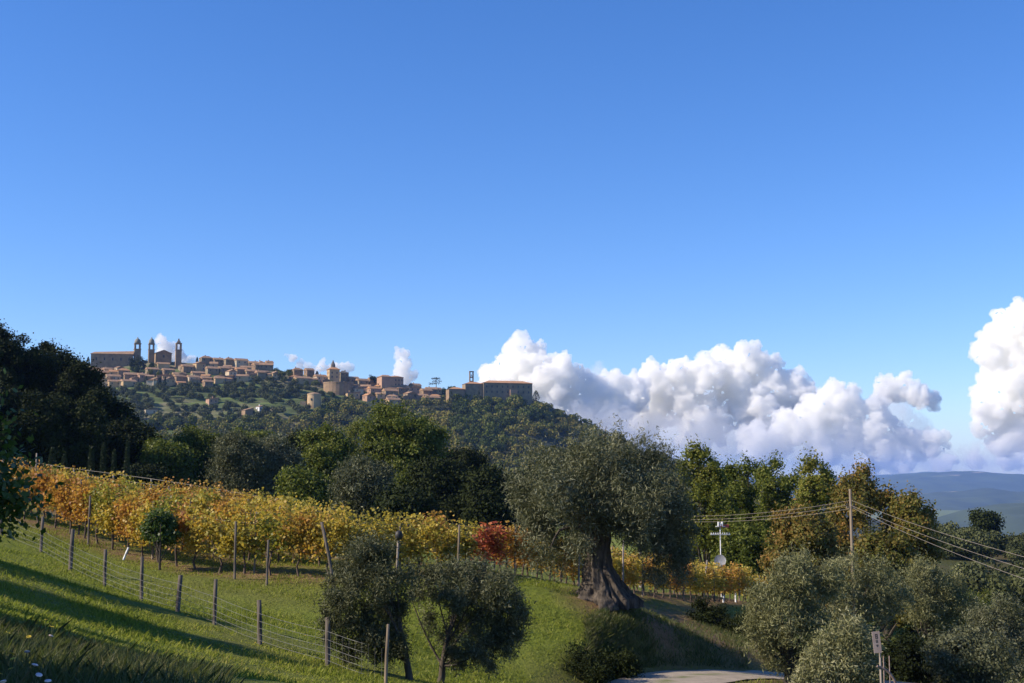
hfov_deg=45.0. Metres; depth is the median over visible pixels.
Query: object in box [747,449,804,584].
broadleaf tree
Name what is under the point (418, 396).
stone house
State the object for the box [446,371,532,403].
convent
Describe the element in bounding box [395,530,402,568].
capped post
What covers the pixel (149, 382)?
stone house
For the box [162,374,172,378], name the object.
stone house
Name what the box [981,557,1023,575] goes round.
olive tree
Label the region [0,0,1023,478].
sky
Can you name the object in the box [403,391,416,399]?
stone house
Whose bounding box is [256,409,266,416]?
olive tree
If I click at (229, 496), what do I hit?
grapevine
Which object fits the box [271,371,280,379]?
stone house
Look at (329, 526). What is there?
grapevine
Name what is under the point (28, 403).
oak tree
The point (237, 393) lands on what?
olive tree
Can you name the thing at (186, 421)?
olive tree
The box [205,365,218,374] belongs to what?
stone house
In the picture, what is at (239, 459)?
olive tree
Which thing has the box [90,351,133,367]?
building
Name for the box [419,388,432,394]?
stone house
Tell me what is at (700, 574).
grapevine
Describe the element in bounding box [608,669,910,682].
path
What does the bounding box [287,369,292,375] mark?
broadleaf tree
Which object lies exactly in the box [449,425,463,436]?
oak tree
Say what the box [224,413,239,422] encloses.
oak tree
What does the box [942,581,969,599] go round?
olive tree
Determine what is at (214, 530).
grapevine
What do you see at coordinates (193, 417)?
oak tree
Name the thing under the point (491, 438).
oak tree
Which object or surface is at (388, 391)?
stone house
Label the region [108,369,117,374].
stone house
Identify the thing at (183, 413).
olive tree
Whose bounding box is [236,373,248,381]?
stone house
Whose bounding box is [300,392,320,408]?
round tower
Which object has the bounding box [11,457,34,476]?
grapevine
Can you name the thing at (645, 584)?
grapevine
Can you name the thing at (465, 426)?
oak tree
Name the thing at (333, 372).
tower house
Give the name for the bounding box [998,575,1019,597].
olive tree
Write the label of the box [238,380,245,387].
olive tree
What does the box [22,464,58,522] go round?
grapevine
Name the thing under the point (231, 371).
stone house
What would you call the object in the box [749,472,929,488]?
hills
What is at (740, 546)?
broadleaf tree
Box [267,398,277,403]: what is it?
olive tree
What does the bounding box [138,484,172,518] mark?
grapevine
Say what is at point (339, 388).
bastion
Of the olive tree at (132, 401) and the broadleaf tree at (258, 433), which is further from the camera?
the olive tree at (132, 401)
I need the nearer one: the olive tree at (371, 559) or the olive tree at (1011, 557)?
the olive tree at (371, 559)
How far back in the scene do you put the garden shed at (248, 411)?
1042.45 m
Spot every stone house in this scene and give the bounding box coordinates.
[102,366,112,370]
[102,377,112,385]
[105,374,121,379]
[107,379,118,386]
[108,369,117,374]
[117,367,130,377]
[120,379,136,386]
[123,372,136,378]
[129,376,138,381]
[137,372,148,381]
[145,367,159,374]
[145,374,154,379]
[146,379,157,386]
[156,362,169,368]
[161,368,174,373]
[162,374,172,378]
[166,377,175,386]
[173,374,186,381]
[175,381,186,386]
[180,364,193,372]
[186,375,199,381]
[189,378,200,383]
[190,371,204,376]
[193,361,205,370]
[199,355,212,364]
[200,375,211,381]
[202,379,213,387]
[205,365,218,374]
[209,362,217,366]
[212,357,222,365]
[213,376,224,383]
[218,366,230,373]
[223,357,233,365]
[224,377,231,381]
[225,369,236,377]
[225,374,234,380]
[233,358,248,366]
[234,367,246,373]
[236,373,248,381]
[244,369,255,373]
[248,360,257,365]
[251,363,259,369]
[254,369,267,378]
[259,362,273,370]
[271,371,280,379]
[291,367,302,375]
[292,376,311,383]
[303,368,314,376]
[308,378,317,384]
[313,374,326,382]
[321,377,329,385]
[340,370,348,381]
[346,390,360,398]
[347,376,358,383]
[352,386,363,393]
[355,378,368,385]
[360,384,370,391]
[362,393,373,401]
[366,386,381,392]
[367,377,376,385]
[375,392,384,399]
[382,387,397,397]
[385,397,400,405]
[396,386,409,393]
[402,395,411,400]
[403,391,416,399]
[408,382,421,386]
[410,385,421,392]
[415,394,427,400]
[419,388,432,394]
[422,395,440,401]
[425,386,437,393]
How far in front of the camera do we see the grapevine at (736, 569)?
73.00 m
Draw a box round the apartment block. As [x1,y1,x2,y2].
[376,375,403,387]
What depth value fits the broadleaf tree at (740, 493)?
114.43 m
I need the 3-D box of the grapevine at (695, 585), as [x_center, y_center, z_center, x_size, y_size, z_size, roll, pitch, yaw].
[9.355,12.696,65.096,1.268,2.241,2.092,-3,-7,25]
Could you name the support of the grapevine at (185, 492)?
on the ground at (547, 594)
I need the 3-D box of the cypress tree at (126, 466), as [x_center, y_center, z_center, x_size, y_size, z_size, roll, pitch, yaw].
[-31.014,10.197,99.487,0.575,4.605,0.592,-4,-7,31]
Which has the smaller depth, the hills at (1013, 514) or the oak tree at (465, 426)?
the oak tree at (465, 426)
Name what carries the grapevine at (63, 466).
on the ground at (547, 594)
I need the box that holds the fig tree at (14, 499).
[0,368,64,543]
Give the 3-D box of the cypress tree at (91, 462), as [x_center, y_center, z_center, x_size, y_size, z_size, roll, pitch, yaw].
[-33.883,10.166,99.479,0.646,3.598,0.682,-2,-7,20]
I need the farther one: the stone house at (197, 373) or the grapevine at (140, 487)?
the stone house at (197, 373)
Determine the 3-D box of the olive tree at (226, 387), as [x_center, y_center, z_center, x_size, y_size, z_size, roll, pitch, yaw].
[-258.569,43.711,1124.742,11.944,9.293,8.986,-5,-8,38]
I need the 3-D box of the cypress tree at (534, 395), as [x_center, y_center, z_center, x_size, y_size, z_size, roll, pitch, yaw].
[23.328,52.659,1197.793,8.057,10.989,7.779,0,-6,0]
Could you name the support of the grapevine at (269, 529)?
on the ground at (547, 594)
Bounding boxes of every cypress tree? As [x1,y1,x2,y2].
[47,447,56,468]
[60,454,67,471]
[86,446,94,478]
[99,442,106,479]
[110,449,116,480]
[123,440,129,481]
[439,397,444,410]
[448,391,452,408]
[532,391,539,400]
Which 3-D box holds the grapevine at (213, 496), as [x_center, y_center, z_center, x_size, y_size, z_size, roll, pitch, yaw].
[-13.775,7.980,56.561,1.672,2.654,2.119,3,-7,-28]
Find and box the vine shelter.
[123,547,128,559]
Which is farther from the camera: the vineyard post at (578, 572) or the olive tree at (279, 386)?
the olive tree at (279, 386)
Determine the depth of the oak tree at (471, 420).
1053.21 m
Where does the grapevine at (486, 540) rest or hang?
on the ground at (547, 594)
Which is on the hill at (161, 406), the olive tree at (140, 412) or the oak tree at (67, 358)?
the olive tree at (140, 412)
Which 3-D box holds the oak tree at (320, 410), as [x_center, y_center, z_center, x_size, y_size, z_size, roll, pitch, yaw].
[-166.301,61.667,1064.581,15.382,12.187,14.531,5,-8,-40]
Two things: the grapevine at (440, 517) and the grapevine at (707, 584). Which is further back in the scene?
the grapevine at (707, 584)
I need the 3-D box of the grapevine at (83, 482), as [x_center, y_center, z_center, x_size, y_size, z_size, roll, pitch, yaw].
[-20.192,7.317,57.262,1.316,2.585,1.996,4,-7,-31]
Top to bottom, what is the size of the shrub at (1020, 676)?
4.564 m
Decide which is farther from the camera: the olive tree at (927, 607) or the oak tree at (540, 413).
the oak tree at (540, 413)
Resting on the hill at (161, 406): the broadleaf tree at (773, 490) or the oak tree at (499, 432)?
the oak tree at (499, 432)
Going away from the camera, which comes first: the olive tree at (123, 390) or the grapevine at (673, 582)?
the grapevine at (673, 582)
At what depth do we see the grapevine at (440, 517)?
50.82 m
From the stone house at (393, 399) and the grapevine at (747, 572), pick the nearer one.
the grapevine at (747, 572)
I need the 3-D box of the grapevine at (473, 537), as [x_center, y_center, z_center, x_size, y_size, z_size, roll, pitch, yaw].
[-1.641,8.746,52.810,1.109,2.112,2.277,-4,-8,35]
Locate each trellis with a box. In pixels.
[1,472,759,601]
[38,468,722,596]
[88,472,343,557]
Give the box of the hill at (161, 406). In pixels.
[23,361,890,539]
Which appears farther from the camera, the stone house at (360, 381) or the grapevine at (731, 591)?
the stone house at (360, 381)
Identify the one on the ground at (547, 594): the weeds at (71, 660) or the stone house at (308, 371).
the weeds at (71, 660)
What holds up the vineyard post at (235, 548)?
on the ground at (547, 594)
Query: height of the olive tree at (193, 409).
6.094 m
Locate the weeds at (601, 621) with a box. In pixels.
[580,607,750,672]
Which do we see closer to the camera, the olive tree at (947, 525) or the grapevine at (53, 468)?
the grapevine at (53, 468)
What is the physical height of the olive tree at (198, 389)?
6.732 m
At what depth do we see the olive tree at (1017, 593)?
151.31 m
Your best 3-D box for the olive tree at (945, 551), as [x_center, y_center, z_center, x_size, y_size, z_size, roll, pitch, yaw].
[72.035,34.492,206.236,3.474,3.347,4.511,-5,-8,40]
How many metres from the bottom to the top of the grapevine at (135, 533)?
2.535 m
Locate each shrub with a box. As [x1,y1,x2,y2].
[558,639,625,682]
[599,642,645,678]
[685,592,732,626]
[717,605,759,639]
[867,628,953,682]
[895,586,967,639]
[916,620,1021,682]
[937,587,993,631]
[998,629,1023,682]
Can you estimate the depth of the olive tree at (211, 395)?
1101.66 m
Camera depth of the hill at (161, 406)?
1094.68 m
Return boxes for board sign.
[872,631,896,682]
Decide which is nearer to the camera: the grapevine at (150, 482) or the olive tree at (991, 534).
the grapevine at (150, 482)
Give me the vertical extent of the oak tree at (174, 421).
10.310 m
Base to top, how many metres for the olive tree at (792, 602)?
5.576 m
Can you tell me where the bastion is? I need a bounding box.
[323,381,353,394]
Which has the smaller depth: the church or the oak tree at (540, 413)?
the oak tree at (540, 413)
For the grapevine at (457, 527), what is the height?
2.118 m
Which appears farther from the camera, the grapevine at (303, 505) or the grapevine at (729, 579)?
the grapevine at (729, 579)
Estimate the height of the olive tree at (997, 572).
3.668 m
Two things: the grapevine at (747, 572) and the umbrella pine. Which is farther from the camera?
the umbrella pine
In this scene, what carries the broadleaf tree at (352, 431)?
on the ground at (547, 594)
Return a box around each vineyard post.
[87,496,90,544]
[233,521,236,578]
[265,540,269,585]
[457,525,459,559]
[578,554,579,586]
[622,541,623,581]
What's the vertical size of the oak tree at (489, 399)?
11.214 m
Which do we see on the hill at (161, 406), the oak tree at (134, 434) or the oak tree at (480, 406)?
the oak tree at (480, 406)
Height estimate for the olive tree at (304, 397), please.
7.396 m
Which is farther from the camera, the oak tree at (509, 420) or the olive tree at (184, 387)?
the olive tree at (184, 387)
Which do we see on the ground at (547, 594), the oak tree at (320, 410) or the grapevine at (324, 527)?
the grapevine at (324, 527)
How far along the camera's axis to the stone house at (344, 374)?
1201.27 m
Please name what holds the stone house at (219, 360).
on the hill at (161, 406)
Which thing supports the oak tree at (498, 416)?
on the hill at (161, 406)
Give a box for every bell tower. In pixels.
[133,337,141,362]
[148,337,154,362]
[175,339,181,368]
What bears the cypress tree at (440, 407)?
on the hill at (161, 406)
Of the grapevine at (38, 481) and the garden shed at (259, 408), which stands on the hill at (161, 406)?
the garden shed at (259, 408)
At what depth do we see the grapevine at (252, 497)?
59.46 m
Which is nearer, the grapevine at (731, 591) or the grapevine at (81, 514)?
the grapevine at (81, 514)
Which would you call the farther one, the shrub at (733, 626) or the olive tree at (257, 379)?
the olive tree at (257, 379)
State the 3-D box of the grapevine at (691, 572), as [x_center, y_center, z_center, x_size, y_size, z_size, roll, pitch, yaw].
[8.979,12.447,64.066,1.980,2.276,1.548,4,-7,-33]
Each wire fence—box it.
[0,516,389,682]
[2,453,275,500]
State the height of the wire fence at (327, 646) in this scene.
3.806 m
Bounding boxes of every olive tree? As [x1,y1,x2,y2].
[118,386,129,394]
[123,398,138,406]
[126,388,136,392]
[127,394,139,402]
[135,410,147,417]
[142,396,154,402]
[143,384,157,392]
[144,401,154,408]
[152,391,162,396]
[155,381,166,387]
[158,385,169,392]
[160,394,170,401]
[164,389,176,395]
[172,406,180,411]
[178,389,189,396]
[180,403,189,408]
[181,410,192,415]
[182,384,193,388]
[183,419,191,425]
[186,381,198,386]
[188,392,196,397]
[189,405,196,411]
[193,386,201,391]
[195,393,203,398]
[195,426,272,497]
[198,404,210,409]
[201,386,210,392]
[202,409,210,416]
[207,393,217,398]
[209,403,217,408]
[217,389,230,396]
[221,385,233,391]
[221,403,230,410]
[224,411,235,418]
[229,393,236,398]
[230,390,243,397]
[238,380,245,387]
[238,404,249,411]
[241,393,252,398]
[242,386,256,392]
[247,392,256,397]
[247,397,255,402]
[250,375,261,383]
[251,413,259,421]
[251,430,309,502]
[255,389,269,397]
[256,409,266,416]
[260,392,271,398]
[261,405,270,410]
[266,381,274,387]
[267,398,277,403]
[268,386,284,395]
[272,383,285,388]
[277,405,286,412]
[279,392,288,398]
[284,387,294,393]
[289,402,299,408]
[294,406,305,413]
[301,393,306,400]
[303,384,310,389]
[303,403,311,408]
[311,520,426,679]
[321,397,329,402]
[323,444,401,523]
[339,419,349,425]
[398,546,536,682]
[495,412,711,610]
[729,537,850,682]
[782,538,915,637]
[783,601,892,682]
[886,550,981,677]
[933,520,958,532]
[939,528,967,538]
[939,539,950,558]
[940,536,969,557]
[940,538,965,557]
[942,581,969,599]
[946,571,987,603]
[948,589,1023,682]
[950,558,993,598]
[951,529,993,557]
[953,564,990,574]
[956,547,981,560]
[963,525,982,546]
[972,529,1000,548]
[972,542,1000,559]
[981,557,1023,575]
[983,536,1002,547]
[983,570,1003,594]
[983,571,1023,601]
[994,540,1008,552]
[994,566,1013,575]
[996,577,1017,600]
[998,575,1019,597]
[1002,532,1023,543]
[1002,542,1023,557]
[1003,585,1023,606]
[1004,569,1023,577]
[1006,547,1023,563]
[1007,542,1023,555]
[1013,535,1023,543]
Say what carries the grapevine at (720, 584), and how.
on the ground at (547, 594)
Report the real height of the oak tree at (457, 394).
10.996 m
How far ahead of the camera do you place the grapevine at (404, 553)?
45.42 m
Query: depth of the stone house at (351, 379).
1194.87 m
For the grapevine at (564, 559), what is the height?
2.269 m
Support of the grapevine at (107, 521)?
on the ground at (547, 594)
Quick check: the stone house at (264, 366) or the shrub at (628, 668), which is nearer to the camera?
the shrub at (628, 668)
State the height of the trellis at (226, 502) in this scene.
3.949 m
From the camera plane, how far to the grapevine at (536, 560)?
50.53 m
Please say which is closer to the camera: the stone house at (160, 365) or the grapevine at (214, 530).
the grapevine at (214, 530)
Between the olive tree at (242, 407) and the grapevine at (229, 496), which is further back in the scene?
the olive tree at (242, 407)
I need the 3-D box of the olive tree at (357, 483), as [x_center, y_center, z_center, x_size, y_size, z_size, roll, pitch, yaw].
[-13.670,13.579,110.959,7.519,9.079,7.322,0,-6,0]
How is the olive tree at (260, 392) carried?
on the hill at (161, 406)
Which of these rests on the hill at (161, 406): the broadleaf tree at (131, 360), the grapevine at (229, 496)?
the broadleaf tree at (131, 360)
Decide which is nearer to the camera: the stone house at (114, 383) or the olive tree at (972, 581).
the olive tree at (972, 581)
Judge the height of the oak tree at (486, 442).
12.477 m
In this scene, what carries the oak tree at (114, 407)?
on the ground at (547, 594)
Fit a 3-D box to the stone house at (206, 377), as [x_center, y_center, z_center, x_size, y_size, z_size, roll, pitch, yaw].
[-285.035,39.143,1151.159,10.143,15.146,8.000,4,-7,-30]
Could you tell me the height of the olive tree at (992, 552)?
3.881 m
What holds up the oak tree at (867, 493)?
on the ground at (547, 594)
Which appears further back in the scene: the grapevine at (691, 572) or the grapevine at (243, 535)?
the grapevine at (691, 572)
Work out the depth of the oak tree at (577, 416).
1171.18 m
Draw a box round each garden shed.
[143,408,157,414]
[206,396,218,404]
[241,408,253,421]
[256,404,262,410]
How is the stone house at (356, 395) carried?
on the hill at (161, 406)
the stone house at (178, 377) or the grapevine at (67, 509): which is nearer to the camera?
the grapevine at (67, 509)
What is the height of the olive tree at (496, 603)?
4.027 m
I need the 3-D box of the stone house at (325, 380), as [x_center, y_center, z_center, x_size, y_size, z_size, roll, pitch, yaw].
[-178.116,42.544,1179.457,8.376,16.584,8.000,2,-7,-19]
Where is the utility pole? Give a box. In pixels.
[846,489,855,608]
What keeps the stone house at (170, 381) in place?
on the hill at (161, 406)
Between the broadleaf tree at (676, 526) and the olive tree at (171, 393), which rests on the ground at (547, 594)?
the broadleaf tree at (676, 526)
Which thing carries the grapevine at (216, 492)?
on the ground at (547, 594)
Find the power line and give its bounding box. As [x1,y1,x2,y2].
[691,501,1023,578]
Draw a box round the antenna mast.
[710,522,729,596]
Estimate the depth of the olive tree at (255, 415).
1039.83 m
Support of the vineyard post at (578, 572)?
on the ground at (547, 594)
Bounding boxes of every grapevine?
[0,463,21,505]
[9,468,39,519]
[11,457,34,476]
[16,459,50,512]
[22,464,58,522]
[30,463,62,516]
[38,469,71,527]
[43,467,75,520]
[46,465,70,510]
[46,478,82,533]
[58,465,82,481]
[63,475,104,537]
[66,472,91,523]
[70,467,93,481]
[82,476,106,524]
[82,480,116,543]
[85,488,135,549]
[92,478,127,531]
[100,471,130,495]
[105,490,145,553]
[111,477,142,533]
[113,473,141,495]
[121,499,158,556]
[125,481,160,496]
[127,480,149,522]
[134,500,179,562]
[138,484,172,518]
[151,482,179,504]
[152,476,179,495]
[157,486,182,510]
[165,487,196,504]
[166,502,196,565]
[170,478,195,500]
[172,494,196,549]
[175,508,220,568]
[180,489,212,552]
[182,487,208,512]
[184,480,209,497]
[191,510,238,573]
[192,487,226,541]
[195,501,233,555]
[206,480,232,507]
[210,493,240,513]
[211,503,272,573]
[213,496,250,558]
[221,488,241,501]
[226,489,254,520]
[234,489,260,507]
[235,501,269,563]
[240,491,269,523]
[246,500,297,558]
[246,511,300,575]
[252,487,272,505]
[254,495,282,514]
[257,495,283,550]
[267,505,329,576]
[274,491,311,529]
[275,501,314,564]
[291,500,326,556]
[291,506,352,564]
[297,497,321,518]
[300,506,358,572]
[318,500,357,556]
[324,510,370,562]
[332,514,387,561]
[353,507,401,543]
[367,520,420,565]
[377,511,418,547]
[389,512,445,573]
[409,514,443,563]
[418,520,468,563]
[422,510,453,558]
[441,518,470,562]
[443,519,484,563]
[460,522,483,558]
[469,521,507,564]
[478,521,499,559]
[488,528,512,568]
[489,520,526,565]
[498,528,527,569]
[503,527,545,574]
[507,539,534,574]
[525,537,555,577]
[531,540,566,577]
[552,544,580,583]
[552,549,583,586]
[611,545,621,558]
[611,549,630,578]
[615,553,640,585]
[621,550,647,594]
[628,553,639,588]
[629,556,659,595]
[644,558,669,597]
[645,558,673,597]
[661,563,684,598]
[668,569,691,598]
[679,562,700,599]
[681,562,703,601]
[686,560,706,599]
[697,561,722,600]
[697,563,714,598]
[705,561,727,599]
[710,563,729,601]
[717,565,735,600]
[724,568,739,600]
[729,561,747,600]
[736,566,750,600]
[737,564,752,600]
[737,565,758,601]
[746,572,760,597]
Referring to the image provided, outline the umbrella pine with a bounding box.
[429,377,441,386]
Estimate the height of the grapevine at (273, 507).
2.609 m
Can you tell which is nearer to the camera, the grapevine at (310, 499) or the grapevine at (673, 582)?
the grapevine at (310, 499)
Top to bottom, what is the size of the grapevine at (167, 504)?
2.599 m
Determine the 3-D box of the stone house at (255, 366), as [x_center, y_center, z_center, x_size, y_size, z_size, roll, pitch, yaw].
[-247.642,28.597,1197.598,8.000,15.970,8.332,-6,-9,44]
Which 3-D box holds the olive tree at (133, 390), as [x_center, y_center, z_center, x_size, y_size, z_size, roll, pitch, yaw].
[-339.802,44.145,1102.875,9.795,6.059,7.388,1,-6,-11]
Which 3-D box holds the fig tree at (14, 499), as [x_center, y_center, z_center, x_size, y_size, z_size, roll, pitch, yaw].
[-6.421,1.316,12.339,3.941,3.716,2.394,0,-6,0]
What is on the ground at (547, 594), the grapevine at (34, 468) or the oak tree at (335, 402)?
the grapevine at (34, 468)
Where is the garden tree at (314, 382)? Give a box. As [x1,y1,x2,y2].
[311,380,319,384]
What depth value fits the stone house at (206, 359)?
1203.33 m
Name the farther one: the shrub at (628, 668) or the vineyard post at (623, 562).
the vineyard post at (623, 562)
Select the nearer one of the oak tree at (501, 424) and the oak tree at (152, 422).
the oak tree at (152, 422)
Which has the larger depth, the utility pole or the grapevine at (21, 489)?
the utility pole
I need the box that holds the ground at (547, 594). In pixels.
[0,465,1023,682]
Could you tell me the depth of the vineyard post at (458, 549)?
45.83 m
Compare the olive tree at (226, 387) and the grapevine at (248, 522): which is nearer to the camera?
the grapevine at (248, 522)
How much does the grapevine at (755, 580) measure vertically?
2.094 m
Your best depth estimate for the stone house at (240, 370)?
1176.51 m
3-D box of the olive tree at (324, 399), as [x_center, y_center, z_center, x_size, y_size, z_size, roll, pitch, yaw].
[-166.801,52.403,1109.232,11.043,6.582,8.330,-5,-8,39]
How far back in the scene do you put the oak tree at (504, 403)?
1128.26 m
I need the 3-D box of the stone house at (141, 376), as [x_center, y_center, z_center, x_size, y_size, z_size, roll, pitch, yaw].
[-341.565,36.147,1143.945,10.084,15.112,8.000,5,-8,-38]
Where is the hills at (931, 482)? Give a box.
[789,471,1023,497]
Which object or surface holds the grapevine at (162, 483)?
on the ground at (547, 594)
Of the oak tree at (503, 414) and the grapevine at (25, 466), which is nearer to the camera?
the grapevine at (25, 466)
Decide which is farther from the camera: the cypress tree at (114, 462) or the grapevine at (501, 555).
the cypress tree at (114, 462)
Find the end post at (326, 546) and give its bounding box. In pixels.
[320,522,335,586]
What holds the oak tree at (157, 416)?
on the hill at (161, 406)
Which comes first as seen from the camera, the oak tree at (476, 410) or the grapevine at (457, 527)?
the grapevine at (457, 527)
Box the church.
[154,350,171,364]
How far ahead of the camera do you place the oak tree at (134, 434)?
137.89 m
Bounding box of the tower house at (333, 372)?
[327,361,340,381]
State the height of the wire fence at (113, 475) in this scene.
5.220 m
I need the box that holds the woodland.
[94,395,773,512]
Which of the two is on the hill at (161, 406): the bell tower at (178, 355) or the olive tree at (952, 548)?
the bell tower at (178, 355)
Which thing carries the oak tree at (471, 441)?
on the hill at (161, 406)
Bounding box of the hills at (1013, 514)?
[937,503,1023,536]
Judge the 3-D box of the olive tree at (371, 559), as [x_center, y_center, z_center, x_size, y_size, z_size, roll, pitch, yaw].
[-3.654,6.787,31.444,2.946,4.449,2.366,0,-6,0]
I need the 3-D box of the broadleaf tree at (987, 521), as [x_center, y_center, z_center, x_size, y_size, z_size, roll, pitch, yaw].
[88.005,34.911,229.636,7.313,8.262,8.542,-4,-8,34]
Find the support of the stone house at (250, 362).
on the hill at (161, 406)
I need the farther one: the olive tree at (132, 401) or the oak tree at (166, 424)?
the olive tree at (132, 401)
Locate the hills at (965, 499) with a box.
[832,488,1023,509]
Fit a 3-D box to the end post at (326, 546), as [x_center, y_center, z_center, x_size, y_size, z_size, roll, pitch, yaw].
[-6.384,7.603,43.075,0.668,2.623,0.118,-1,-6,10]
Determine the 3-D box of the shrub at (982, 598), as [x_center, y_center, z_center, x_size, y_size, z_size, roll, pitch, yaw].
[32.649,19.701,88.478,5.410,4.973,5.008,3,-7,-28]
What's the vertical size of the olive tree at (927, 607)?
7.377 m
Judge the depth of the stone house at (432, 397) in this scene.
1153.97 m
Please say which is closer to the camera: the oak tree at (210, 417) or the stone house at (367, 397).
the oak tree at (210, 417)
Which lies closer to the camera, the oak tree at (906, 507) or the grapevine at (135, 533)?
the grapevine at (135, 533)
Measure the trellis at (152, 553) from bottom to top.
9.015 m
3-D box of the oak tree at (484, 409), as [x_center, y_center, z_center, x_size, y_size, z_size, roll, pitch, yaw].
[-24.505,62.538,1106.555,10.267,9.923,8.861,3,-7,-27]
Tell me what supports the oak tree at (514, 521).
on the ground at (547, 594)
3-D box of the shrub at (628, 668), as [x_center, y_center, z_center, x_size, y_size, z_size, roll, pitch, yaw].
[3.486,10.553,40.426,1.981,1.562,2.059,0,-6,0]
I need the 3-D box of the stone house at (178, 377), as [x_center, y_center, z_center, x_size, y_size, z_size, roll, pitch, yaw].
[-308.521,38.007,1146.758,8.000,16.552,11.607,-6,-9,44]
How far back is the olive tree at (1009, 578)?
157.54 m
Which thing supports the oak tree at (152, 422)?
on the hill at (161, 406)
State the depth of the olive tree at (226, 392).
1113.10 m
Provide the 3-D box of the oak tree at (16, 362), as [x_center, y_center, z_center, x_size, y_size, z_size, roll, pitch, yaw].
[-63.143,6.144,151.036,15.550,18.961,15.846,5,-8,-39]
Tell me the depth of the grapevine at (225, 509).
50.30 m
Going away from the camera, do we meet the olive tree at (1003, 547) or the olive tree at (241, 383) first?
the olive tree at (1003, 547)
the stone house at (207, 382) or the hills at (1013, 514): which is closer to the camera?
the stone house at (207, 382)
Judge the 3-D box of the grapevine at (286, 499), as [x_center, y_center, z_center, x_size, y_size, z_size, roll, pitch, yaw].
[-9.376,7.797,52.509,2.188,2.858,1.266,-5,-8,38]
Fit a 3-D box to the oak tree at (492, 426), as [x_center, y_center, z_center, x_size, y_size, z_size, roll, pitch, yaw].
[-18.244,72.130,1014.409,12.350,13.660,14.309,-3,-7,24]
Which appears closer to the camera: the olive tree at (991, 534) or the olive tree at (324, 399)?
the olive tree at (991, 534)
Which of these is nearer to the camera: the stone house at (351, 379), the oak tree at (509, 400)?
the oak tree at (509, 400)
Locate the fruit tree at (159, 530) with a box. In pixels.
[136,505,183,569]
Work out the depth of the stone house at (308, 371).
1202.35 m
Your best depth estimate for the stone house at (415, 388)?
1192.10 m
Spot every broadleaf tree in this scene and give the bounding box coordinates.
[127,357,136,367]
[131,355,149,371]
[132,428,200,493]
[167,420,222,495]
[223,423,280,504]
[268,462,335,518]
[278,370,287,379]
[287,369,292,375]
[294,421,359,508]
[339,419,372,522]
[356,393,457,490]
[647,475,701,561]
[674,433,740,565]
[709,507,774,595]
[717,450,766,532]
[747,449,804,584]
[788,442,838,554]
[967,507,1007,542]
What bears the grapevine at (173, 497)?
on the ground at (547, 594)
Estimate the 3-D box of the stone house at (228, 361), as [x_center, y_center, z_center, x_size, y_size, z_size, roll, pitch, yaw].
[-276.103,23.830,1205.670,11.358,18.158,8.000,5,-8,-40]
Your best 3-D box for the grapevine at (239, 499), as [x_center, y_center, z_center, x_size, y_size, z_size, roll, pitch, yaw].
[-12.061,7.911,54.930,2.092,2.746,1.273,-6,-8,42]
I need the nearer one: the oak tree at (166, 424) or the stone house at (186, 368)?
the oak tree at (166, 424)
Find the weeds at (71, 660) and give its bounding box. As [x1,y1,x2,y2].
[0,603,263,682]
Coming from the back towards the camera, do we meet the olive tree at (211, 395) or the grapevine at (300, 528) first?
the olive tree at (211, 395)
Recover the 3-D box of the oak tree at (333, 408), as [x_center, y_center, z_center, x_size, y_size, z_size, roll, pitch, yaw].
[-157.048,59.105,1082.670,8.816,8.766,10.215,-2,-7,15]
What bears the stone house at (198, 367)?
on the hill at (161, 406)
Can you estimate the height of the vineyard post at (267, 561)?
1.851 m
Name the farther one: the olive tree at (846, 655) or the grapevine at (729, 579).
the grapevine at (729, 579)
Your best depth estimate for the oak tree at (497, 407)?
1120.27 m
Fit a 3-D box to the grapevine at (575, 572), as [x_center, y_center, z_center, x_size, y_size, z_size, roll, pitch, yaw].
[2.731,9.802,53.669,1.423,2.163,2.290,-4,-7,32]
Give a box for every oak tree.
[0,318,66,397]
[0,380,56,467]
[24,338,87,396]
[25,388,118,475]
[50,355,119,477]
[74,386,147,481]
[96,415,162,480]
[117,460,179,492]
[141,418,162,428]
[151,412,164,421]
[161,419,173,428]
[168,416,181,427]
[186,414,198,423]
[202,414,213,422]
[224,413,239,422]
[241,415,258,421]
[264,413,281,419]
[280,428,309,465]
[312,406,325,416]
[322,399,342,408]
[322,405,330,411]
[328,404,337,412]
[353,480,447,533]
[401,453,471,531]
[440,445,494,470]
[448,393,461,399]
[449,418,468,427]
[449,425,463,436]
[449,457,517,559]
[452,404,472,416]
[458,422,468,430]
[460,436,477,447]
[463,428,483,440]
[465,417,478,424]
[466,407,481,415]
[468,422,482,433]
[469,400,486,405]
[474,398,492,410]
[476,439,491,453]
[478,413,496,425]
[479,405,492,411]
[479,428,497,441]
[480,406,490,412]
[482,421,496,433]
[483,435,498,441]
[484,397,494,404]
[487,441,506,453]
[493,397,502,405]
[493,405,504,411]
[493,413,503,422]
[493,434,516,448]
[495,429,505,435]
[496,410,505,416]
[498,401,509,409]
[498,418,507,427]
[500,405,512,410]
[502,416,518,427]
[505,410,521,418]
[506,395,523,404]
[507,466,561,540]
[509,397,522,408]
[517,405,536,418]
[519,412,529,418]
[524,410,540,421]
[530,403,538,409]
[533,401,545,410]
[535,408,545,420]
[540,410,550,420]
[542,401,552,409]
[552,409,565,416]
[554,412,563,418]
[564,413,582,421]
[755,491,845,615]
[820,453,900,582]
[847,520,925,639]
[878,480,950,630]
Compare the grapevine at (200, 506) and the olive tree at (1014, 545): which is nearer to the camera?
the grapevine at (200, 506)

